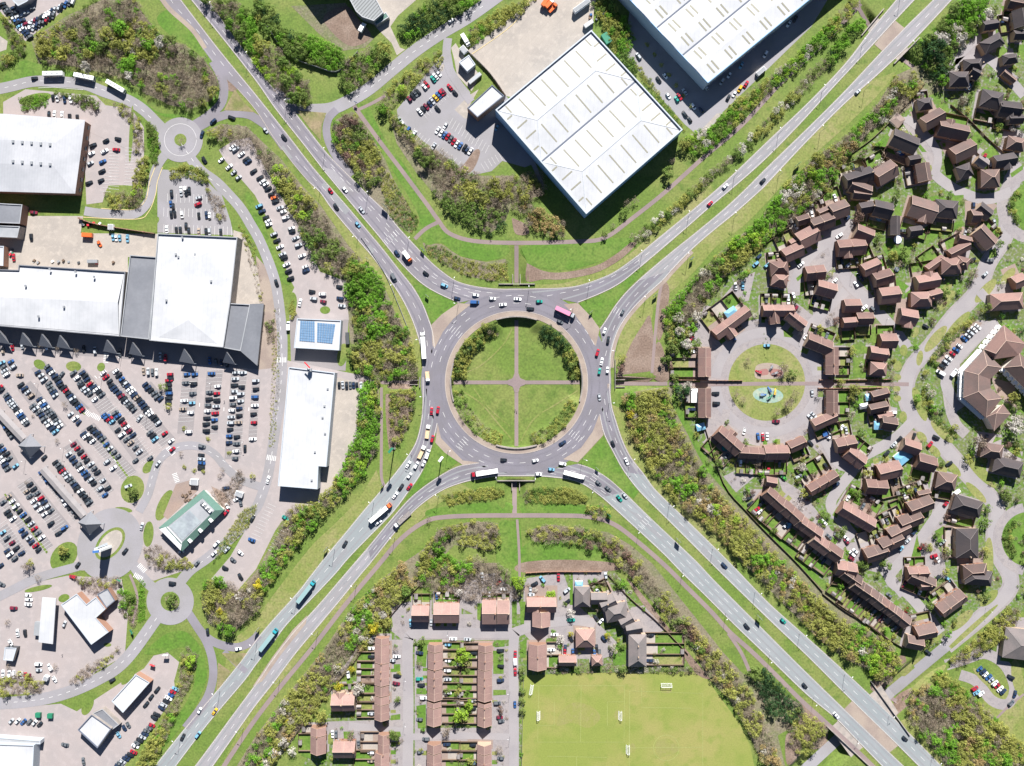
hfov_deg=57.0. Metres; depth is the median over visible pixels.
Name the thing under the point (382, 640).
house
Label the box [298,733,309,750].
garden fence
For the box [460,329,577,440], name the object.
worn track
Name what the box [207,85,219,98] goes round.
tree
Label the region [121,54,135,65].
tree
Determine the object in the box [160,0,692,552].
footway
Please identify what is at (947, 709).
tree
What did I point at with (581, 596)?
house
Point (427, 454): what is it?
van
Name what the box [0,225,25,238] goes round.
service building
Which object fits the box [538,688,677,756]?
worn turf
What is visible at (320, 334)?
cafe building
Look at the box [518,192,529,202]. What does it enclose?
tree
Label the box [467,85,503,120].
office block
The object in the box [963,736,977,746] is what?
tree
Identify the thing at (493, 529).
tree
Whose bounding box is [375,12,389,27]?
lean to shed
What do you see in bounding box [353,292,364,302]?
tree
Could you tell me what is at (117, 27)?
tree
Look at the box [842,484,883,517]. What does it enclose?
garden fence
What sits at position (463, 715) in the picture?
tree
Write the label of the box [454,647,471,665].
tree
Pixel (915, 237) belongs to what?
garden fence
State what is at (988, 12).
tree
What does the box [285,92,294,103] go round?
tree
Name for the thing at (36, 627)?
kiosk
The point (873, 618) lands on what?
garden fence
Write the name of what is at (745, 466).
garden fence
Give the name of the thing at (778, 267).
house
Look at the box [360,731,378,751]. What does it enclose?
garden fence
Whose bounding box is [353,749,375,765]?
garden fence
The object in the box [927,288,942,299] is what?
house
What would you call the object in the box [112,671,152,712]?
drive through restaurant
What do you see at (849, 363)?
garden fence
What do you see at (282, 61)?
tree
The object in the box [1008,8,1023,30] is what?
house
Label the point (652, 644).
patio
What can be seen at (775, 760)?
tree
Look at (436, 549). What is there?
tree
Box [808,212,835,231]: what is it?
house
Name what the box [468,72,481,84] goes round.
tank
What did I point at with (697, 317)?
tree
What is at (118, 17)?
tree
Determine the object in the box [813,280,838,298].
house
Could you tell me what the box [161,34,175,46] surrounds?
tree
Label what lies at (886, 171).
house
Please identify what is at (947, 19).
tree
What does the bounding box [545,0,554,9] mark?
lorry
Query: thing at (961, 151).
house
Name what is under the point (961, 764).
tree
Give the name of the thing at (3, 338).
entrance canopy
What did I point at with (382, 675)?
house
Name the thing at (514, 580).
tree
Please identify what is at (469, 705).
tree
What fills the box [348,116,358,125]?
tree
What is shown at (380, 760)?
house
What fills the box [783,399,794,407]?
tree
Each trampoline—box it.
[823,431,829,437]
[893,235,901,243]
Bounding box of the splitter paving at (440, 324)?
[431,303,602,464]
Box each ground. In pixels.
[0,0,1023,765]
[31,0,1023,765]
[303,571,692,765]
[669,0,1023,648]
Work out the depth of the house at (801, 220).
553.91 m
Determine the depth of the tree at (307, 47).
554.77 m
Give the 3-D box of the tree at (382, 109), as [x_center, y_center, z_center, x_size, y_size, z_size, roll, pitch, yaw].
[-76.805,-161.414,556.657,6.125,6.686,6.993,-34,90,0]
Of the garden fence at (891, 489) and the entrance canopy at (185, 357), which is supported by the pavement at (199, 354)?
the entrance canopy at (185, 357)
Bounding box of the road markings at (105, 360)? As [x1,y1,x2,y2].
[5,0,949,765]
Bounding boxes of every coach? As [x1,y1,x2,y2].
[42,71,64,76]
[73,72,95,81]
[105,79,126,93]
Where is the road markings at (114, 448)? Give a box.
[0,369,257,557]
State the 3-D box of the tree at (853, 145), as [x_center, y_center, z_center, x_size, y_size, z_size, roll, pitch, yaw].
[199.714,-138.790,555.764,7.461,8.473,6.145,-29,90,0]
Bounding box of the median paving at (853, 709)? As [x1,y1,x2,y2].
[253,21,903,751]
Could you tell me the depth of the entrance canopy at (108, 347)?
553.58 m
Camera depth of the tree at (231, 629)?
554.50 m
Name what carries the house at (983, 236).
on the garden ground at (965, 445)
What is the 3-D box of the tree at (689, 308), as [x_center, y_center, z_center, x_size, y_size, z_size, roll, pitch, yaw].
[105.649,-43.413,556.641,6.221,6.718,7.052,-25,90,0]
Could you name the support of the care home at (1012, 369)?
on the garden ground at (965, 445)
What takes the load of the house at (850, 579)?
on the driveway
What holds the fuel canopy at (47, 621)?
on the car park at (70, 652)
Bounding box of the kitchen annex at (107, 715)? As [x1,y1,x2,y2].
[92,706,121,729]
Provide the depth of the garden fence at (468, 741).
559.06 m
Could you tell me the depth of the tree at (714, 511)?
555.35 m
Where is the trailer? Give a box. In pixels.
[573,0,590,13]
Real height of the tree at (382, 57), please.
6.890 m
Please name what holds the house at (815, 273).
on the driveway
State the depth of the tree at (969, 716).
555.04 m
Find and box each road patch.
[167,67,874,764]
[204,48,848,492]
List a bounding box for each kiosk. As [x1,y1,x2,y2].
[3,645,19,660]
[34,621,39,635]
[43,674,49,680]
[190,478,198,485]
[235,490,243,497]
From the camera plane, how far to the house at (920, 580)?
552.89 m
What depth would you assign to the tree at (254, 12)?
555.53 m
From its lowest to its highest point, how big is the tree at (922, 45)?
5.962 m
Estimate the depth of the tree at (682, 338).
555.54 m
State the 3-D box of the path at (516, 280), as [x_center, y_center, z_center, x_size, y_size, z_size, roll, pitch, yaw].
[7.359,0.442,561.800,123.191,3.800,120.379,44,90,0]
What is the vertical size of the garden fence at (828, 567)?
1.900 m
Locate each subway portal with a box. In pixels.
[450,363,453,401]
[496,316,536,319]
[496,444,536,448]
[497,480,534,490]
[499,274,534,284]
[579,363,582,401]
[615,359,624,388]
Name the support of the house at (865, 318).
on the patio at (945, 146)
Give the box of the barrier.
[361,237,408,329]
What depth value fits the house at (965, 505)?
553.64 m
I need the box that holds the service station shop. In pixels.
[61,591,112,644]
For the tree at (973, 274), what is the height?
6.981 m
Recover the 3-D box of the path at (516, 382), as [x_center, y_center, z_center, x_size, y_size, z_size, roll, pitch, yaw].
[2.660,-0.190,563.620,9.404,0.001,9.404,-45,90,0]
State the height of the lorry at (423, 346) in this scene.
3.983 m
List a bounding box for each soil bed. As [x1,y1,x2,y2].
[227,6,930,764]
[343,19,1008,750]
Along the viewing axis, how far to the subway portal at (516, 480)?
558.90 m
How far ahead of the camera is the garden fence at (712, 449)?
558.88 m
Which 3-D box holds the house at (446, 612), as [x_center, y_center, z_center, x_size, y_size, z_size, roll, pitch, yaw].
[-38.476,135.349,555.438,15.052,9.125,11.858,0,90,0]
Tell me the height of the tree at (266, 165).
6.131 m
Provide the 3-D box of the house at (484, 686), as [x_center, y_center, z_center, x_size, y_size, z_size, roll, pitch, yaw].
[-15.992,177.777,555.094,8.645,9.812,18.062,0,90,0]
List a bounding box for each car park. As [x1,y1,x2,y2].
[0,0,370,765]
[157,0,826,234]
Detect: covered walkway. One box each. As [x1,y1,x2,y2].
[0,408,44,457]
[39,466,104,534]
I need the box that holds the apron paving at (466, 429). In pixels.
[445,311,587,453]
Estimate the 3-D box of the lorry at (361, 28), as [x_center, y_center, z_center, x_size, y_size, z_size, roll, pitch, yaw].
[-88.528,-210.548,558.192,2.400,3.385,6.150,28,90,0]
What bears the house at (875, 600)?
on the driveway
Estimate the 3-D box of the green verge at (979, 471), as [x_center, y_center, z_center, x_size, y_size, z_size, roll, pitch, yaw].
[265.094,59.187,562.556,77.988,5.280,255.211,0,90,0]
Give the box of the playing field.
[522,672,753,765]
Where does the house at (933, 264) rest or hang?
on the garden ground at (965, 445)
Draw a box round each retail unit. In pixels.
[0,114,90,195]
[0,265,127,336]
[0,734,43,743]
[0,742,40,765]
[120,255,155,338]
[149,233,242,347]
[224,303,264,364]
[278,367,337,488]
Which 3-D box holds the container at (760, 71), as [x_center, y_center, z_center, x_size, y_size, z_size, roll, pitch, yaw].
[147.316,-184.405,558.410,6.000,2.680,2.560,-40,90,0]
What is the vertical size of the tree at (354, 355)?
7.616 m
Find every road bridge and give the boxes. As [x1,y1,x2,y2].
[826,681,910,765]
[861,8,919,63]
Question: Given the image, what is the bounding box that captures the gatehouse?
[459,55,475,73]
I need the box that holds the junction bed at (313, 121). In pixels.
[216,90,325,690]
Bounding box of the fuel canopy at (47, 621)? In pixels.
[38,597,56,643]
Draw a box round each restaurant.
[78,714,112,747]
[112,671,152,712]
[159,490,224,550]
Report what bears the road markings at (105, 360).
on the lane wear at (627, 456)
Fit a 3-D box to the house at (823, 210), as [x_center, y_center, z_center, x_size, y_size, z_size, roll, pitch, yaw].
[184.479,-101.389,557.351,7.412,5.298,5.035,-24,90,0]
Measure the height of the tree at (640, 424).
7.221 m
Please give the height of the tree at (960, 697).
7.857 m
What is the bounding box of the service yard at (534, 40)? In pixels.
[0,0,595,500]
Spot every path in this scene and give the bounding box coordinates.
[92,133,1023,717]
[222,513,874,765]
[353,0,861,672]
[383,245,667,512]
[507,373,525,392]
[856,5,914,67]
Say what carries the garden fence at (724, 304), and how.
on the garden ground at (965, 445)
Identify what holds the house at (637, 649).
on the garden ground at (615, 630)
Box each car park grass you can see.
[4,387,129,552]
[19,93,347,714]
[103,165,543,232]
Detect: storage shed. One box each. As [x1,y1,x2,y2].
[13,0,34,8]
[350,0,383,24]
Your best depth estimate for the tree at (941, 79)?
554.98 m
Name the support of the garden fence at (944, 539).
on the garden ground at (965, 445)
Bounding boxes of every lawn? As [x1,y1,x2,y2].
[299,6,1023,765]
[299,33,1019,765]
[328,15,1011,763]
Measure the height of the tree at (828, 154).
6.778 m
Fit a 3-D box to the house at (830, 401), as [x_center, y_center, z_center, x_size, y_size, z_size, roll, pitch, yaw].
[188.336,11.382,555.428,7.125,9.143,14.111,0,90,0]
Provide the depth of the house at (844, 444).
553.26 m
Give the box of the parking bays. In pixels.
[0,358,259,560]
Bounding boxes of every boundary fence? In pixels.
[259,16,357,72]
[297,597,406,731]
[611,578,687,653]
[701,82,925,284]
[706,431,822,591]
[951,104,1005,153]
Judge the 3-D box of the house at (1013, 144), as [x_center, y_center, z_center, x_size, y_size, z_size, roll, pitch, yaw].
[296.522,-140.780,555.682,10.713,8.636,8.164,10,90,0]
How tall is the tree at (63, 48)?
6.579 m
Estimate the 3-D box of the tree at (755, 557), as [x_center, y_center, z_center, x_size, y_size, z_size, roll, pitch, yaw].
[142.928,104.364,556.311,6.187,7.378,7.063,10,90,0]
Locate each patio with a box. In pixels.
[163,480,229,518]
[302,82,981,758]
[333,0,1023,765]
[935,320,1017,408]
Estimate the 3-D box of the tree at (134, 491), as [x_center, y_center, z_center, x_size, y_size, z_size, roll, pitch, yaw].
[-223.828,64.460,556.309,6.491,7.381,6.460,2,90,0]
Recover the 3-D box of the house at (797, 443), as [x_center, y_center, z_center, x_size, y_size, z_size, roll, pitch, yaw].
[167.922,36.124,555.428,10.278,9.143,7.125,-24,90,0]
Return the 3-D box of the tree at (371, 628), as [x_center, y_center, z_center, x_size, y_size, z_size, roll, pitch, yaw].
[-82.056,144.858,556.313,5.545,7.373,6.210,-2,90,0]
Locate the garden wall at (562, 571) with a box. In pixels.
[526,571,601,573]
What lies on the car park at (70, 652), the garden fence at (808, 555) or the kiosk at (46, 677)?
the kiosk at (46, 677)
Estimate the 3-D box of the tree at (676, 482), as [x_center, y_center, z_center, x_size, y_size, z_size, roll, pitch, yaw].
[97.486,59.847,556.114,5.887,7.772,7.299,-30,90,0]
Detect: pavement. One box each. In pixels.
[0,312,348,370]
[256,256,276,369]
[700,319,832,445]
[897,162,1020,652]
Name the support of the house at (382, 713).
on the driveway
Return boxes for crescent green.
[728,344,804,420]
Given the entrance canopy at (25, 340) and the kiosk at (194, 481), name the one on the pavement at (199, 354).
the entrance canopy at (25, 340)
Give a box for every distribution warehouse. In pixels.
[495,30,682,217]
[619,0,811,89]
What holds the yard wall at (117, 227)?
on the ground at (538, 354)
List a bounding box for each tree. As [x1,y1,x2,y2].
[35,30,46,41]
[39,44,50,55]
[54,49,67,60]
[58,42,71,55]
[58,546,68,555]
[61,36,70,48]
[65,17,77,26]
[66,28,77,39]
[67,55,77,65]
[77,28,90,39]
[79,61,90,73]
[80,17,91,29]
[81,49,93,58]
[88,40,97,52]
[97,39,107,50]
[98,26,111,40]
[98,58,112,66]
[109,19,128,35]
[110,38,124,49]
[113,11,123,20]
[120,0,131,10]
[121,41,133,54]
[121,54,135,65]
[123,6,134,16]
[123,12,132,21]
[125,62,133,73]
[127,487,137,497]
[131,21,141,31]
[131,37,145,47]
[135,48,145,59]
[136,59,147,69]
[139,38,154,50]
[144,33,153,42]
[154,35,164,50]
[158,50,166,61]
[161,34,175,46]
[167,43,178,53]
[176,70,186,79]
[177,43,187,50]
[185,101,193,112]
[185,655,195,667]
[195,90,205,100]
[197,56,206,70]
[205,593,216,604]
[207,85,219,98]
[212,4,223,13]
[213,576,224,585]
[216,622,227,633]
[224,624,235,637]
[225,18,233,30]
[227,611,236,620]
[228,1,236,10]
[232,22,239,31]
[232,29,245,40]
[235,615,244,623]
[239,588,246,599]
[242,599,252,607]
[242,608,250,620]
[246,24,258,33]
[250,604,259,612]
[251,5,262,17]
[253,44,263,54]
[253,578,261,588]
[258,56,267,65]
[262,49,271,59]
[263,162,271,172]
[272,83,281,93]
[273,46,282,55]
[275,175,286,187]
[276,56,288,67]
[278,737,288,748]
[279,74,289,83]
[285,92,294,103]
[288,85,296,92]
[290,42,300,52]
[291,92,298,103]
[292,69,303,81]
[296,46,307,57]
[298,88,309,100]
[299,505,309,516]
[301,79,309,87]
[302,40,312,52]
[302,195,314,206]
[305,519,317,531]
[311,211,319,218]
[315,709,327,723]
[316,232,327,241]
[321,215,330,225]
[332,265,339,274]
[337,259,345,267]
[337,477,349,489]
[339,252,349,258]
[343,57,350,66]
[346,344,356,354]
[347,730,354,739]
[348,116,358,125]
[348,264,358,274]
[348,280,356,291]
[350,351,359,360]
[352,682,364,696]
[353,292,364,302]
[355,284,365,297]
[356,269,366,281]
[356,387,368,397]
[357,297,368,309]
[359,275,372,287]
[359,360,369,371]
[360,444,371,456]
[363,365,373,375]
[366,322,377,333]
[368,624,376,633]
[375,103,386,113]
[378,50,388,60]
[378,611,386,618]
[381,618,391,627]
[385,308,393,315]
[387,730,399,740]
[391,353,402,362]
[392,325,403,335]
[394,318,401,325]
[401,585,410,597]
[408,14,418,24]
[417,156,429,167]
[419,146,430,155]
[432,541,443,552]
[436,528,445,537]
[441,565,448,576]
[441,727,449,737]
[446,172,454,180]
[446,527,455,535]
[447,565,458,574]
[453,708,468,722]
[454,573,465,582]
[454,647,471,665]
[458,568,466,579]
[463,563,473,571]
[464,699,472,710]
[472,170,480,179]
[473,561,482,569]
[474,192,485,201]
[488,526,498,534]
[489,176,499,187]
[489,198,500,205]
[493,189,503,199]
[494,570,502,580]
[502,194,510,205]
[502,573,510,582]
[511,576,525,589]
[512,590,519,599]
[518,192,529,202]
[523,217,532,226]
[528,205,535,213]
[533,208,542,217]
[550,223,559,233]
[624,391,635,404]
[635,420,647,431]
[637,392,650,406]
[642,390,651,400]
[648,441,657,452]
[657,387,668,397]
[658,453,670,465]
[660,355,671,365]
[662,165,673,177]
[666,340,679,353]
[667,433,677,443]
[668,463,676,474]
[670,479,680,490]
[671,304,680,314]
[672,312,684,325]
[674,384,690,399]
[675,327,684,336]
[675,332,685,343]
[677,137,690,150]
[680,338,692,349]
[682,312,688,321]
[682,381,692,390]
[685,483,697,494]
[687,305,693,315]
[689,310,702,321]
[697,465,709,476]
[697,502,707,511]
[700,289,709,298]
[709,489,721,500]
[710,504,721,515]
[719,504,730,514]
[720,262,731,272]
[725,238,736,250]
[728,539,737,548]
[732,547,744,557]
[733,235,743,246]
[734,539,744,549]
[745,666,756,678]
[750,232,759,243]
[751,554,759,565]
[753,219,764,227]
[758,555,769,566]
[761,667,769,678]
[766,672,774,684]
[768,707,777,716]
[771,195,781,207]
[771,755,780,764]
[777,220,787,233]
[779,362,789,373]
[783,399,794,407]
[784,566,794,578]
[806,592,818,603]
[807,169,817,178]
[807,179,813,190]
[811,151,824,162]
[816,173,827,185]
[816,627,826,637]
[818,603,829,614]
[822,148,831,157]
[824,610,835,620]
[824,623,834,633]
[827,167,839,179]
[828,642,838,651]
[841,135,850,144]
[846,141,857,151]
[846,651,855,662]
[849,383,862,395]
[852,209,864,224]
[856,148,867,157]
[857,560,868,569]
[863,121,873,130]
[870,653,879,663]
[872,103,881,114]
[873,671,883,680]
[879,558,891,570]
[883,652,893,661]
[886,676,892,684]
[888,250,898,260]
[896,80,908,91]
[898,246,908,257]
[917,723,928,733]
[921,38,930,48]
[922,713,932,724]
[923,33,937,45]
[924,39,946,59]
[929,695,938,704]
[929,719,938,727]
[929,732,939,745]
[932,703,939,714]
[935,23,948,31]
[935,57,944,70]
[937,33,947,42]
[937,74,949,87]
[940,66,949,77]
[940,287,950,295]
[940,705,952,713]
[943,58,954,70]
[944,14,955,24]
[945,25,956,36]
[945,41,958,51]
[949,4,959,17]
[952,694,963,704]
[952,704,963,712]
[952,759,964,765]
[954,97,966,104]
[956,32,967,43]
[960,723,972,736]
[961,2,971,13]
[962,0,973,6]
[963,711,976,722]
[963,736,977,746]
[965,720,976,730]
[968,19,981,28]
[968,268,977,280]
[972,0,984,10]
[972,11,986,23]
[972,735,984,746]
[973,434,989,448]
[974,725,985,734]
[983,7,993,16]
[993,736,1002,747]
[1000,490,1012,501]
[1004,416,1023,435]
[1007,392,1020,402]
[1014,412,1023,425]
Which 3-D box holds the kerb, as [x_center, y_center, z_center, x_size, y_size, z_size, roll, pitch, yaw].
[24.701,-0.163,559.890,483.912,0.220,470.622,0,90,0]
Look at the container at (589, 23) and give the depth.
557.17 m
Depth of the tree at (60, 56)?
555.07 m
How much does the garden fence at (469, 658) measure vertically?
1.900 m
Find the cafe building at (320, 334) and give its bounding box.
[294,318,342,350]
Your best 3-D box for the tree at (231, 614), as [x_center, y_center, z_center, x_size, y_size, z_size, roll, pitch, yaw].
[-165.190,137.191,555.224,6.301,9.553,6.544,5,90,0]
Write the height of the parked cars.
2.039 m
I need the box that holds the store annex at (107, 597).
[97,587,117,607]
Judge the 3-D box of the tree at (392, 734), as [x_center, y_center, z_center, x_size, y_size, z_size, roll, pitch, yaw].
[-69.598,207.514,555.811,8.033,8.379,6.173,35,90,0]
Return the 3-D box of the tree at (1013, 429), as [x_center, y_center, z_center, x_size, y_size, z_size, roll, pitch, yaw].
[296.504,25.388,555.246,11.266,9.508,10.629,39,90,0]
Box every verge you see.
[223,72,1023,763]
[889,268,1023,696]
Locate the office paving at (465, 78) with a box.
[439,43,721,134]
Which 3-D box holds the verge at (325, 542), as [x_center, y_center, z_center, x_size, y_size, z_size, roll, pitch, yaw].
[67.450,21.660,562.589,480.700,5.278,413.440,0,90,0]
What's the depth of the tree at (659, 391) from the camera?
554.50 m
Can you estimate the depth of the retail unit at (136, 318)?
550.50 m
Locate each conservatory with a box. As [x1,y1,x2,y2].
[575,581,582,585]
[691,389,697,402]
[695,422,705,430]
[724,306,736,317]
[858,403,867,408]
[864,394,870,400]
[873,421,882,429]
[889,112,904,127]
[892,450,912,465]
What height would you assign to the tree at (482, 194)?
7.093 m
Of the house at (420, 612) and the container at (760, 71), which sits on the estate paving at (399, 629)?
the house at (420, 612)
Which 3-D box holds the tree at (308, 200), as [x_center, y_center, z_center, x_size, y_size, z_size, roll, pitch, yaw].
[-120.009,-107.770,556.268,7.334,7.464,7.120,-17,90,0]
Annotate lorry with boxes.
[258,628,277,651]
[295,580,315,603]
[358,22,366,32]
[368,502,391,522]
[393,511,410,527]
[402,250,412,262]
[417,445,425,458]
[420,332,426,358]
[425,371,429,381]
[425,425,429,438]
[460,33,469,46]
[471,468,497,476]
[541,0,548,7]
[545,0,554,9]
[548,2,557,12]
[555,306,574,318]
[563,470,584,479]
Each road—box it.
[0,0,501,708]
[77,117,202,624]
[156,455,939,765]
[166,0,425,329]
[182,62,353,729]
[196,543,386,765]
[327,160,508,302]
[348,33,1023,765]
[368,257,669,559]
[421,288,610,474]
[624,0,951,282]
[693,169,1023,709]
[801,641,950,765]
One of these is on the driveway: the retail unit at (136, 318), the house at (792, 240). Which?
the house at (792, 240)
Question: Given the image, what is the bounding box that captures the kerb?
[155,0,947,765]
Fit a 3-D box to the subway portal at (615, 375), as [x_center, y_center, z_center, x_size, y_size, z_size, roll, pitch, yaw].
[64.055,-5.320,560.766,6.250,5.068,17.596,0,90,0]
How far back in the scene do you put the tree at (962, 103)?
555.57 m
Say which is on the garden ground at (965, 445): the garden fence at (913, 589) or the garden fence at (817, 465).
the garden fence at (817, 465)
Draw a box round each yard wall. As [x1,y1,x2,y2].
[77,217,154,233]
[467,49,505,95]
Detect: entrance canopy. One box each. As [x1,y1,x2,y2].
[0,330,9,343]
[20,333,36,346]
[39,334,53,347]
[56,335,73,349]
[103,340,118,353]
[129,342,145,356]
[179,349,195,363]
[223,352,237,364]
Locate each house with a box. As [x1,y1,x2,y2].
[310,724,326,738]
[310,733,326,755]
[330,690,355,710]
[332,739,355,757]
[374,663,389,686]
[374,694,389,705]
[374,702,389,721]
[375,636,389,645]
[375,643,389,664]
[375,685,388,696]
[375,750,389,765]
[378,732,389,756]
[411,604,429,621]
[427,669,441,701]
[427,700,440,708]
[427,705,441,726]
[427,741,440,754]
[427,750,441,765]
[428,642,442,652]
[428,651,442,670]
[433,601,458,622]
[477,707,491,727]
[477,742,491,755]
[477,754,491,765]
[478,643,491,652]
[478,652,492,670]
[478,669,491,702]
[478,701,491,709]
[482,599,495,623]
[497,599,509,623]
[527,596,555,612]
[528,642,546,670]
[532,612,549,627]
[559,654,576,665]
[574,585,589,606]
[575,627,594,647]
[590,591,607,603]
[591,654,602,665]
[600,592,617,611]
[605,600,627,622]
[618,610,634,628]
[625,619,642,634]
[628,633,646,666]
[697,348,710,376]
[697,388,710,417]
[711,305,751,339]
[712,425,744,455]
[725,327,737,339]
[729,429,736,436]
[737,447,768,459]
[760,487,785,512]
[761,305,795,316]
[762,445,789,459]
[763,476,777,487]
[768,260,789,276]
[768,312,779,324]
[769,274,788,288]
[779,242,804,261]
[780,499,804,524]
[783,312,807,330]
[785,436,807,452]
[787,237,798,245]
[792,517,823,538]
[793,225,821,248]
[794,213,810,226]
[802,333,833,354]
[803,265,826,281]
[805,470,839,495]
[806,536,830,555]
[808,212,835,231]
[809,413,838,430]
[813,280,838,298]
[816,205,829,215]
[823,347,838,374]
[824,390,837,414]
[825,541,843,562]
[828,199,849,219]
[832,435,857,453]
[832,560,858,575]
[834,239,867,258]
[835,500,876,532]
[838,572,862,585]
[840,317,857,327]
[841,166,874,189]
[841,299,861,312]
[841,448,867,468]
[845,182,872,193]
[848,582,872,599]
[850,190,871,200]
[851,224,874,243]
[854,312,874,324]
[856,201,874,214]
[858,258,881,276]
[861,543,889,563]
[862,478,889,494]
[866,346,889,361]
[866,401,888,414]
[866,588,886,610]
[867,362,886,375]
[868,388,889,401]
[869,199,893,220]
[870,268,893,287]
[873,159,899,186]
[874,460,903,480]
[875,534,904,550]
[876,286,902,304]
[876,411,893,421]
[877,333,898,348]
[879,415,898,430]
[880,596,897,617]
[884,522,911,538]
[886,128,919,155]
[887,215,899,235]
[887,605,911,628]
[894,512,924,527]
[895,307,919,328]
[898,438,921,455]
[902,633,924,650]
[903,195,938,224]
[904,495,934,514]
[904,565,930,578]
[904,575,936,590]
[905,154,921,166]
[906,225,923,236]
[908,292,933,306]
[911,621,938,639]
[912,162,931,183]
[912,271,941,290]
[912,453,937,472]
[914,97,932,112]
[916,489,931,497]
[917,107,945,132]
[917,584,932,590]
[923,255,944,271]
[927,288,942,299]
[932,471,957,490]
[933,119,970,142]
[933,588,967,617]
[934,199,958,219]
[938,257,963,274]
[944,242,970,257]
[946,71,971,88]
[946,138,976,164]
[948,494,983,517]
[952,162,973,180]
[952,528,978,557]
[953,234,972,244]
[957,256,970,269]
[959,58,983,71]
[959,562,986,579]
[961,570,994,585]
[967,209,982,223]
[969,68,981,82]
[969,223,997,250]
[971,155,988,169]
[975,201,993,221]
[976,32,1004,55]
[976,88,1005,111]
[977,169,999,188]
[977,442,1003,458]
[979,19,999,33]
[986,292,1023,310]
[988,457,1023,477]
[989,152,1017,170]
[994,100,1023,121]
[998,53,1019,66]
[998,625,1023,659]
[999,70,1016,84]
[1002,135,1023,152]
[1003,0,1023,12]
[1005,114,1023,125]
[1007,272,1023,289]
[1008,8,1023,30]
[1010,30,1023,41]
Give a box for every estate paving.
[329,571,664,765]
[693,47,989,577]
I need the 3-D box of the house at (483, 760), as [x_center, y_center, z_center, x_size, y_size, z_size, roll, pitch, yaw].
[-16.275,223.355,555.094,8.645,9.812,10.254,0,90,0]
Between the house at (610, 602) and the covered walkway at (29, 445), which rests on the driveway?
the house at (610, 602)
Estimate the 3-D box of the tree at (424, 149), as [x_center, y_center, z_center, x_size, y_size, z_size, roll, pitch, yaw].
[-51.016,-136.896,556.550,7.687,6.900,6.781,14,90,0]
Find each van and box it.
[286,322,289,329]
[390,273,396,281]
[425,450,429,458]
[470,300,478,303]
[936,369,945,375]
[950,369,957,376]
[952,489,960,494]
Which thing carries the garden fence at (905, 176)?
on the driveway
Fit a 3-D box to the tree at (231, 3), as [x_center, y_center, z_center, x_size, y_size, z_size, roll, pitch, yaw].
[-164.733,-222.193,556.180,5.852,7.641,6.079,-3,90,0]
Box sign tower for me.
[92,543,111,552]
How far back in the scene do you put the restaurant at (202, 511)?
553.55 m
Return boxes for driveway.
[302,13,1023,765]
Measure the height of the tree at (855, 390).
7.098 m
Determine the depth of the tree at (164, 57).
556.50 m
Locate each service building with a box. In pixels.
[0,203,28,225]
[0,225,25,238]
[0,246,8,266]
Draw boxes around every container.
[81,233,92,237]
[87,260,97,262]
[108,224,114,229]
[459,45,467,54]
[583,19,593,29]
[755,66,765,76]
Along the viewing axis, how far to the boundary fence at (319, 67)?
558.50 m
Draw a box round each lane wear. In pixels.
[159,0,946,765]
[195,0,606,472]
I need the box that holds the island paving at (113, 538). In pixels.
[98,530,121,556]
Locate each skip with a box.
[345,332,349,343]
[601,32,611,45]
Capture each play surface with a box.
[753,387,782,402]
[754,363,783,378]
[756,368,782,376]
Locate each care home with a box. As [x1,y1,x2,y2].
[957,325,1023,430]
[999,353,1023,395]
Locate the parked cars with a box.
[0,0,1012,765]
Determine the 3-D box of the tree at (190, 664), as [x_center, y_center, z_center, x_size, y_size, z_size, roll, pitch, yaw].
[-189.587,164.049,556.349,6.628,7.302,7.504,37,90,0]
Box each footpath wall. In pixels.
[680,379,742,380]
[819,379,886,379]
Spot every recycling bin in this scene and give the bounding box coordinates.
[35,712,41,717]
[47,713,53,718]
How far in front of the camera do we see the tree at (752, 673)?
555.93 m
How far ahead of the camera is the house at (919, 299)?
553.81 m
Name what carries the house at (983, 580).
on the garden ground at (965, 445)
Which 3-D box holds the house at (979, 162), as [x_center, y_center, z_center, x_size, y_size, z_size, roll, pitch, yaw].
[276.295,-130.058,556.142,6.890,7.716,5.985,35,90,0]
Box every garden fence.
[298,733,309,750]
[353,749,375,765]
[357,642,374,660]
[357,661,374,682]
[357,683,374,693]
[357,702,373,717]
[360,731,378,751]
[442,705,460,722]
[442,741,459,750]
[442,750,460,765]
[443,641,461,649]
[443,658,461,666]
[443,667,460,697]
[459,667,477,698]
[459,705,477,723]
[459,741,476,750]
[459,751,476,760]
[460,650,477,667]
[646,632,684,664]
[701,291,742,330]
[701,436,732,466]
[736,458,765,474]
[747,495,777,525]
[760,293,791,304]
[762,460,786,474]
[762,509,792,538]
[772,229,793,250]
[782,525,809,554]
[795,453,831,484]
[795,543,820,567]
[807,323,835,340]
[809,295,831,310]
[811,552,833,575]
[813,422,840,439]
[821,186,841,205]
[826,576,851,602]
[829,420,851,437]
[835,255,863,269]
[836,587,863,614]
[837,158,867,175]
[839,347,849,374]
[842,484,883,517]
[851,597,876,623]
[855,435,872,455]
[855,527,880,547]
[861,149,887,166]
[861,605,886,631]
[866,217,886,230]
[871,515,893,538]
[873,614,900,639]
[877,505,901,528]
[880,477,903,498]
[881,148,905,166]
[888,494,911,516]
[898,480,924,501]
[900,217,929,239]
[900,580,928,597]
[903,166,914,185]
[903,556,924,565]
[909,260,934,276]
[909,467,930,481]
[909,610,930,624]
[916,245,939,266]
[926,579,955,603]
[929,220,953,231]
[943,527,952,556]
[944,509,975,527]
[946,113,968,124]
[973,108,996,124]
[979,218,1002,237]
[992,118,1015,131]
[997,14,1010,33]
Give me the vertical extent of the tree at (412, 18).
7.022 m
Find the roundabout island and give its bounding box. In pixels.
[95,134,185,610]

